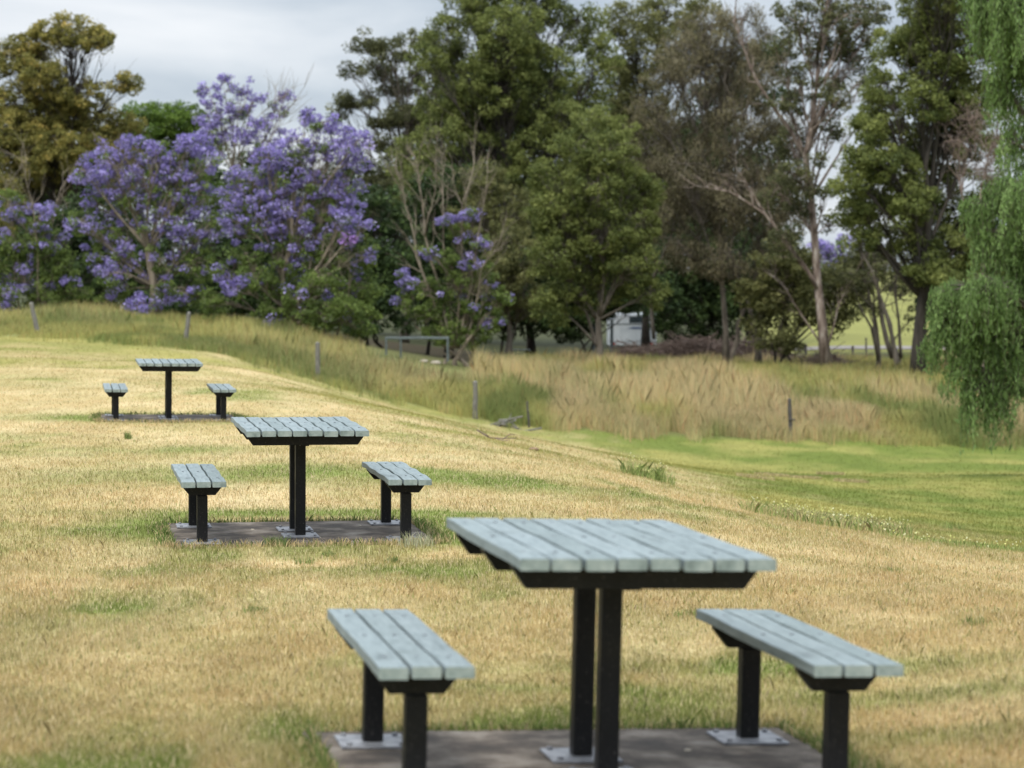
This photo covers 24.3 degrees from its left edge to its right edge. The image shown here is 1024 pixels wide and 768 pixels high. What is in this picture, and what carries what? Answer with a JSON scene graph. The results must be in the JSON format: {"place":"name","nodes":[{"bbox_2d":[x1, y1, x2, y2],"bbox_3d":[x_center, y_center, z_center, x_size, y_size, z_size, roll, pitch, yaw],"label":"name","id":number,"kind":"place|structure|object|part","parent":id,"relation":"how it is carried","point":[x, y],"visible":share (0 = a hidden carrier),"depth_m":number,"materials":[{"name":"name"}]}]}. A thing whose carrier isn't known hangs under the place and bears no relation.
{"place":"outdoors","nodes":[
{"label":"outdoors","id":0,"kind":"place"},
{"bbox_2d":[101,414,232,422],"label":"pavement","id":1,"kind":"structure","parent":0,"point":[128,417],"depth_m":32.31,"materials":[{"name":"concrete"}]},
{"bbox_2d":[103,383,127,420],"bbox_3d":[-5.325,0.240,31.939,0.303,0.437,1.447,0,3,-11],"label":"bench","id":2,"kind":"object","parent":1,"relation":"on","point":[115,391],"visible":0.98,"depth_m":31.42,"materials":[{"name":"grey wood"}]},
{"bbox_2d":[135,358,202,419],"bbox_3d":[-4.628,0.072,32.063,0.838,0.778,1.449,0,3,-11],"label":"picnic table","id":3,"kind":"object","parent":1,"relation":"on","point":[168,366],"visible":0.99,"depth_m":31.77,"materials":[{"name":"grey wood"}]},
{"bbox_2d":[207,383,235,421],"bbox_3d":[-3.935,0.245,32.203,0.302,0.437,1.446,0,3,-11],"label":"bench","id":4,"kind":"object","parent":1,"relation":"on","point":[221,392],"visible":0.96,"depth_m":31.68,"materials":[{"name":"grey wood"}]},
{"bbox_2d":[167,520,435,548],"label":"pavement","id":5,"kind":"structure","parent":0,"point":[346,530],"depth_m":17.09,"materials":[{"name":"concrete"}]},
{"bbox_2d":[171,464,225,544],"bbox_3d":[-2.227,0.842,16.868,0.302,0.452,1.444,0,3,-11],"label":"bench","id":6,"kind":"object","parent":5,"relation":"on","point":[199,483],"visible":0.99,"depth_m":16.36,"materials":[{"name":"grey wood"}]},
{"bbox_2d":[231,416,368,537],"bbox_3d":[-1.531,0.669,16.994,0.840,0.793,1.450,0,3,-11],"label":"picnic table","id":7,"kind":"object","parent":5,"relation":"on","point":[297,435],"visible":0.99,"depth_m":16.76,"materials":[{"name":"grey wood"}]},
{"bbox_2d":[362,462,431,541],"bbox_3d":[-0.839,0.836,17.136,0.303,0.452,1.447,0,3,-11],"label":"bench","id":8,"kind":"object","parent":5,"relation":"on","point":[405,480],"visible":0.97,"depth_m":16.73,"materials":[{"name":"grey wood"}]},
{"bbox_2d":[0,271,1023,767],"bbox_3d":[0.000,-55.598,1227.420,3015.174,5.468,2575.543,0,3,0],"label":"ground","id":9,"kind":"structure","parent":0,"point":[856,333],"depth_m":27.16,"materials":[{"name":"plant"}]},
{"bbox_2d":[0,99,30,244],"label":"gum tree","id":10,"kind":"object","parent":9,"relation":"on","point":[3,223],"visible":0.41,"depth_m":128.53,"materials":[{"name":"green plant"}]},
{"bbox_2d":[29,302,38,333],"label":"fence post","id":11,"kind":"object","parent":9,"relation":"on","point":[34,317],"visible":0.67,"depth_m":77.73,"materials":[{"name":"grey wood"}]},
{"bbox_2d":[0,129,95,310],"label":"jacaranda tree","id":12,"kind":"object","parent":9,"relation":"on","point":[41,244],"visible":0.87,"depth_m":107.54,"materials":[{"name":"purple plant"}]},
{"bbox_2d":[0,171,125,293],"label":"evergreen tree","id":13,"kind":"object","parent":9,"relation":"on","point":[36,214],"visible":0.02,"depth_m":176.10,"materials":[{"name":"green plant"}]},
{"bbox_2d":[0,9,147,307],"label":"gum tree","id":14,"kind":"object","parent":9,"relation":"on","point":[54,135],"visible":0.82,"depth_m":138.40,"materials":[{"name":"green plant"}]},
{"bbox_2d":[1,174,217,317],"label":"bush","id":15,"kind":"object","parent":9,"relation":"on","point":[180,279],"visible":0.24,"depth_m":119.60,"materials":[{"name":"green plant"}]},
{"bbox_2d":[123,431,134,438],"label":"weed","id":16,"kind":"object","parent":9,"relation":"on","point":[127,436],"visible":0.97,"depth_m":27.55,"materials":[{"name":"green plant"}]},
{"bbox_2d":[62,127,230,317],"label":"jacaranda tree","id":17,"kind":"object","parent":9,"relation":"on","point":[146,239],"visible":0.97,"depth_m":105.46,"materials":[{"name":"purple plant"}]},
{"bbox_2d":[117,99,230,262],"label":"evergreen tree","id":18,"kind":"object","parent":9,"relation":"on","point":[170,121],"visible":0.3,"depth_m":148.40,"materials":[{"name":"green plant"}]},
{"bbox_2d":[184,312,190,339],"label":"fence post","id":19,"kind":"object","parent":9,"relation":"on","point":[187,325],"visible":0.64,"depth_m":77.74,"materials":[{"name":"grey wood"}]},
{"bbox_2d":[173,181,306,319],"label":"bush","id":20,"kind":"object","parent":9,"relation":"on","point":[250,300],"visible":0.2,"depth_m":120.13,"materials":[{"name":"green plant"}]},
{"bbox_2d":[189,63,313,314],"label":"jacaranda tree","id":21,"kind":"object","parent":9,"relation":"on","point":[239,113],"visible":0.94,"depth_m":121.31,"materials":[{"name":"purple plant"}]},
{"bbox_2d":[243,604,268,613],"bbox_3d":[-1.321,1.161,12.267,0.131,0.068,0.146,0,3,0],"label":"weed","id":22,"kind":"object","parent":9,"relation":"on","point":[252,607],"visible":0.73,"depth_m":12.28,"materials":[{"name":"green plant"}]},
{"bbox_2d":[263,535,290,546],"bbox_3d":[-1.616,1.076,16.283,0.203,0.100,0.224,-2,4,-39],"label":"seeding grass tuft","id":23,"kind":"object","parent":9,"relation":"on","point":[283,541],"visible":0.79,"depth_m":16.25,"materials":[{"name":"green plant"}]},
{"bbox_2d":[179,146,387,317],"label":"evergreen tree","id":24,"kind":"object","parent":9,"relation":"on","point":[220,174],"visible":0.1,"depth_m":180.17,"materials":[{"name":"purple plant"}]},
{"bbox_2d":[197,105,387,340],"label":"jacaranda tree","id":25,"kind":"object","parent":9,"relation":"on","point":[336,307],"visible":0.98,"depth_m":103.38,"materials":[{"name":"purple plant"}]},
{"bbox_2d":[295,557,315,564],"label":"weed","id":26,"kind":"object","parent":9,"relation":"on","point":[310,561],"visible":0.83,"depth_m":15.17,"materials":[{"name":"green plant"}]},
{"bbox_2d":[315,342,319,376],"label":"fence post","id":27,"kind":"object","parent":9,"relation":"on","point":[317,356],"visible":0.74,"depth_m":77.80,"materials":[{"name":"grey wood"}]},
{"bbox_2d":[321,550,335,556],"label":"weed","id":28,"kind":"object","parent":9,"relation":"on","point":[328,553],"visible":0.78,"depth_m":15.68,"materials":[{"name":"green plant"}]},
{"bbox_2d":[319,182,433,348],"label":"bush","id":29,"kind":"object","parent":9,"relation":"on","point":[387,267],"visible":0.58,"depth_m":126.94,"materials":[{"name":"green plant"}]},
{"bbox_2d":[384,556,399,562],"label":"weed","id":30,"kind":"object","parent":9,"relation":"on","point":[393,560],"visible":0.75,"depth_m":15.25,"materials":[{"name":"green plant"}]},
{"bbox_2d":[325,25,458,342],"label":"gum tree","id":31,"kind":"object","parent":9,"relation":"on","point":[402,118],"visible":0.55,"depth_m":166.43,"materials":[{"name":"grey plant"}]},
{"bbox_2d":[395,530,433,548],"bbox_3d":[-0.652,1.056,16.205,0.300,0.135,0.322,2,4,41],"label":"seeding grass tuft","id":32,"kind":"object","parent":9,"relation":"on","point":[426,540],"visible":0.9,"depth_m":16.20,"materials":[{"name":"beige plant"}]},
{"bbox_2d":[385,337,448,360],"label":"metal rail","id":33,"kind":"object","parent":9,"relation":"on","point":[401,338],"visible":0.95,"depth_m":111.49,"materials":[{"name":"grey metal"}]},
{"bbox_2d":[378,159,497,358],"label":"bush","id":34,"kind":"object","parent":9,"relation":"on","point":[437,242],"visible":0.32,"depth_m":139.42,"materials":[{"name":"green plant"}]},
{"bbox_2d":[370,112,523,366],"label":"jacaranda tree","id":35,"kind":"object","parent":9,"relation":"on","point":[478,322],"visible":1,"depth_m":113.81,"materials":[{"name":"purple plant"}]},
{"bbox_2d":[472,381,477,419],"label":"fence post","id":36,"kind":"object","parent":9,"relation":"on","point":[475,396],"visible":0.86,"depth_m":77.85,"materials":[{"name":"grey wood"}]},
{"bbox_2d":[366,22,590,336],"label":"evergreen tree","id":37,"kind":"object","parent":9,"relation":"on","point":[573,69],"visible":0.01,"depth_m":184.00,"materials":[{"name":"green plant"}]},
{"bbox_2d":[477,429,514,440],"bbox_3d":[-0.229,0.754,35.032,0.590,0.163,0.314,0,3,0],"label":"fallen branch","id":38,"kind":"object","parent":9,"relation":"on","point":[485,434],"visible":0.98,"depth_m":35.09,"materials":[{"name":"wood"}]},
{"bbox_2d":[445,156,546,355],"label":"evergreen tree","id":39,"kind":"object","parent":9,"relation":"on","point":[509,258],"visible":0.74,"depth_m":137.61,"materials":[{"name":"green plant"}]},
{"bbox_2d":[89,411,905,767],"bbox_3d":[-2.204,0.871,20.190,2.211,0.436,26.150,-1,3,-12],"label":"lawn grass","id":40,"kind":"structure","parent":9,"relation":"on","point":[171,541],"depth_m":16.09,"materials":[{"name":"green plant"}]},
{"bbox_2d":[374,0,626,355],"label":"evergreen tree","id":41,"kind":"object","parent":9,"relation":"on","point":[479,92],"visible":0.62,"depth_m":150.18,"materials":[{"name":"green plant"}]},
{"bbox_2d":[0,298,1023,451],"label":"tall grass","id":42,"kind":"structure","parent":9,"relation":"on","point":[649,396],"depth_m":86.38,"materials":[{"name":"beige plant"}]},
{"bbox_2d":[489,413,541,430],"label":"fallen branch","id":43,"kind":"object","parent":9,"relation":"on","point":[503,422],"visible":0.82,"depth_m":76.08,"materials":[{"name":"grey wood"}]},
{"bbox_2d":[513,349,529,355],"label":"log seat","id":44,"kind":"object","parent":9,"relation":"on","point":[526,352],"visible":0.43,"depth_m":141.96,"materials":[{"name":"grey wood"}]},
{"bbox_2d":[457,222,589,357],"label":"bush","id":45,"kind":"object","parent":9,"relation":"on","point":[542,327],"visible":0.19,"depth_m":149.96,"materials":[{"name":"green plant"}]},
{"bbox_2d":[526,401,529,427],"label":"fence post","id":46,"kind":"object","parent":9,"relation":"on","point":[528,417],"visible":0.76,"depth_m":77.91,"materials":[{"name":"grey wood"}]},
{"bbox_2d":[519,104,673,358],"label":"evergreen tree","id":47,"kind":"object","parent":9,"relation":"on","point":[574,192],"visible":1,"depth_m":124.61,"materials":[{"name":"green plant"}]},
{"bbox_2d":[517,219,676,354],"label":"bush","id":48,"kind":"object","parent":9,"relation":"on","point":[629,309],"visible":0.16,"depth_m":149.58,"materials":[{"name":"green plant"}]},
{"bbox_2d":[610,318,613,353],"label":"tall post","id":49,"kind":"object","parent":9,"relation":"on","point":[611,334],"visible":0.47,"depth_m":159.93,"materials":[{"name":"grey metal"}]},
{"bbox_2d":[607,313,656,351],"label":"trailer","id":50,"kind":"object","parent":9,"relation":"on","point":[625,328],"visible":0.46,"depth_m":172.02,"materials":[{"name":"white metal"}]},
{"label":"window","id":51,"kind":"part","parent":50,"relation":"part of","materials":[{"name":"black glass"}]},
{"bbox_2d":[603,337,671,358],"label":"brush pile","id":52,"kind":"object","parent":9,"relation":"on","point":[635,350],"visible":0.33,"depth_m":146.78,"materials":[{"name":"brown wood"}]},
{"bbox_2d":[612,452,667,480],"bbox_3d":[1.697,1.119,32.069,0.732,0.445,0.810,2,4,41],"label":"flowering weed","id":53,"kind":"object","parent":9,"relation":"on","point":[639,471],"visible":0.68,"depth_m":32.02,"materials":[{"name":"green plant"}]},
{"bbox_2d":[557,0,726,348],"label":"evergreen tree","id":54,"kind":"object","parent":9,"relation":"on","point":[627,84],"visible":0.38,"depth_m":164.02,"materials":[{"name":"green plant"}]},
{"bbox_2d":[553,110,746,347],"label":"evergreen tree","id":55,"kind":"object","parent":9,"relation":"on","point":[685,151],"depth_m":184.83,"materials":[{"name":"green plant"}]},
{"bbox_2d":[649,461,678,483],"bbox_3d":[1.970,1.169,31.102,0.442,0.356,0.476,0,3,0],"label":"flowering weed","id":56,"kind":"object","parent":9,"relation":"on","point":[657,477],"visible":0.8,"depth_m":31.05,"materials":[{"name":"green plant"}]},
{"bbox_2d":[673,607,701,617],"bbox_3d":[0.905,1.179,12.264,0.176,0.068,0.167,0,3,0],"label":"weed","id":57,"kind":"object","parent":9,"relation":"on","point":[693,613],"visible":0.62,"depth_m":12.26,"materials":[{"name":"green plant"}]},
{"bbox_2d":[636,331,745,359],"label":"brush pile","id":58,"kind":"object","parent":9,"relation":"on","point":[691,346],"visible":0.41,"depth_m":146.00,"materials":[{"name":"brown wood"}]},
{"bbox_2d":[639,218,747,343],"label":"bush","id":59,"kind":"object","parent":9,"relation":"on","point":[679,304],"visible":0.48,"depth_m":159.47,"materials":[{"name":"green plant"}]},
{"bbox_2d":[617,1,808,364],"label":"casuarina tree","id":60,"kind":"object","parent":9,"relation":"on","point":[702,213],"visible":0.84,"depth_m":130.85,"materials":[{"name":"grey plant"}]},
{"bbox_2d":[677,37,818,341],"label":"evergreen tree","id":61,"kind":"object","parent":9,"relation":"on","point":[777,94],"visible":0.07,"depth_m":186.60,"materials":[{"name":"green plant"}]},
{"bbox_2d":[704,222,803,339],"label":"bush","id":62,"kind":"object","parent":9,"relation":"on","point":[735,311],"visible":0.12,"depth_m":157.56,"materials":[{"name":"green plant"}]},
{"bbox_2d":[736,472,774,480],"bbox_3d":[4.721,1.789,46.123,0.791,0.201,0.676,0,3,0],"label":"cut grass heap","id":63,"kind":"object","parent":9,"relation":"on","point":[755,476],"visible":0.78,"depth_m":46.02,"materials":[{"name":"beige plant"}]},
{"bbox_2d":[713,329,802,359],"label":"brush pile","id":64,"kind":"object","parent":9,"relation":"on","point":[747,349],"visible":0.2,"depth_m":145.34,"materials":[{"name":"brown wood"}]},
{"bbox_2d":[754,471,787,476],"bbox_3d":[5.679,1.976,52.155,0.815,0.160,0.706,0,3,0],"label":"cut grass heap","id":65,"kind":"object","parent":9,"relation":"on","point":[775,474],"visible":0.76,"depth_m":52.00,"materials":[{"name":"beige plant"}]},
{"bbox_2d":[674,0,893,366],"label":"gum tree","id":66,"kind":"object","parent":9,"relation":"on","point":[845,50],"visible":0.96,"depth_m":121.36,"materials":[{"name":"green plant"}]},
{"bbox_2d":[788,398,794,435],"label":"fence post","id":67,"kind":"object","parent":9,"relation":"on","point":[790,419],"visible":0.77,"depth_m":80.59,"materials":[{"name":"grey wood"}]},
{"bbox_2d":[729,234,875,365],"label":"bush","id":68,"kind":"object","parent":9,"relation":"on","point":[761,297],"visible":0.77,"depth_m":127.35,"materials":[{"name":"green plant"}]},
{"bbox_2d":[786,474,821,479],"bbox_3d":[6.271,1.999,51.162,0.746,0.154,0.695,-1,3,-16],"label":"cut grass heap","id":69,"kind":"object","parent":9,"relation":"on","point":[803,476],"visible":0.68,"depth_m":51.00,"materials":[{"name":"beige plant"}]},
{"bbox_2d":[737,496,914,535],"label":"wildflowers","id":70,"kind":"object","parent":9,"relation":"on","point":[841,521],"visible":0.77,"depth_m":25.49,"materials":[{"name":"green plant"}]},
{"bbox_2d":[782,341,872,367],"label":"brush pile","id":71,"kind":"object","parent":9,"relation":"on","point":[816,357],"visible":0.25,"depth_m":127.54,"materials":[{"name":"brown wood"}]},
{"bbox_2d":[806,233,852,310],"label":"tree","id":72,"kind":"object","parent":9,"relation":"on","point":[827,248],"visible":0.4,"depth_m":299.29,"materials":[{"name":"purple plant"}]},
{"bbox_2d":[816,471,843,474],"bbox_3d":[8.045,2.252,60.182,0.767,0.139,0.667,0,3,0],"label":"cut grass heap","id":73,"kind":"object","parent":9,"relation":"on","point":[828,473],"visible":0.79,"depth_m":60.02,"materials":[{"name":"beige plant"}]},
{"bbox_2d":[833,477,869,482],"bbox_3d":[7.156,2.031,50.150,0.772,0.144,0.671,0,3,0],"label":"cut grass heap","id":74,"kind":"object","parent":9,"relation":"on","point":[851,480],"visible":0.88,"depth_m":50.05,"materials":[{"name":"beige plant"}]},
{"bbox_2d":[865,337,866,353],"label":"road post","id":75,"kind":"object","parent":9,"relation":"on","point":[866,345],"visible":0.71,"depth_m":158.02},
{"bbox_2d":[844,255,888,303],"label":"tree","id":76,"kind":"object","parent":9,"relation":"on","point":[874,274],"visible":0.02,"depth_m":328.95,"materials":[{"name":"green plant"}]},
{"bbox_2d":[834,183,917,369],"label":"gum tree","id":77,"kind":"object","parent":9,"relation":"on","point":[895,355],"visible":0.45,"depth_m":123.81,"materials":[{"name":"green plant"}]},
{"bbox_2d":[822,0,1008,374],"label":"evergreen tree","id":78,"kind":"object","parent":9,"relation":"on","point":[916,204],"visible":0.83,"depth_m":110.89,"materials":[{"name":"green plant"}]},
{"bbox_2d":[876,528,1023,551],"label":"wildflowers","id":79,"kind":"object","parent":9,"relation":"on","point":[970,543],"visible":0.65,"depth_m":23.00,"materials":[{"name":"green plant"}]},
{"bbox_2d":[942,521,965,529],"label":"weed","id":80,"kind":"object","parent":9,"relation":"on","point":[958,526],"visible":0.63,"depth_m":30.10,"materials":[{"name":"green plant"}]},
{"bbox_2d":[909,224,1023,356],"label":"bush","id":81,"kind":"object","parent":9,"relation":"on","point":[915,300],"depth_m":115.17,"materials":[{"name":"green plant"}]},
{"bbox_2d":[916,0,1023,456],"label":"weeping tree","id":82,"kind":"object","parent":9,"relation":"on","point":[993,329],"visible":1,"depth_m":55.65,"materials":[{"name":"green plant"}]},
{"bbox_2d":[957,614,986,626],"bbox_3d":[2.282,1.168,11.759,0.137,0.079,0.172,-1,3,-12],"label":"weed","id":83,"kind":"object","parent":9,"relation":"on","point":[970,619],"visible":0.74,"depth_m":11.74,"materials":[{"name":"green plant"}]},
{"bbox_2d":[934,90,1022,393],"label":"dead tree","id":84,"kind":"object","parent":9,"relation":"on","point":[985,172],"visible":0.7,"depth_m":91.88,"materials":[{"name":"grey wood"}]},
{"bbox_2d":[0,0,1023,270],"label":"sky","id":85,"kind":"structure","parent":0,"point":[175,45],"materials":[{"name":"white"}]},
{"bbox_2d":[302,727,821,767],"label":"pavement","id":86,"kind":"structure","parent":0,"point":[638,748],"depth_m":8.59,"materials":[{"name":"concrete"}]},
{"bbox_2d":[327,609,474,767],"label":"bench","id":87,"kind":"object","parent":86,"relation":"on","point":[413,659],"visible":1,"depth_m":7.85,"materials":[{"name":"grey wood"}]},
{"bbox_2d":[446,518,776,767],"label":"picnic table","id":88,"kind":"object","parent":86,"relation":"on","point":[610,560],"visible":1,"depth_m":8.04,"materials":[{"name":"grey wood"}]},
{"bbox_2d":[696,609,903,767],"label":"bench","id":89,"kind":"object","parent":86,"relation":"on","point":[835,669],"visible":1,"depth_m":8.21,"materials":[{"name":"grey wood"}]},
{"bbox_2d":[796,346,945,349],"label":"gravel road","id":90,"kind":"structure","parent":0,"point":[856,347],"depth_m":175.42,"materials":[{"name":"grey gravel"}]}
]}

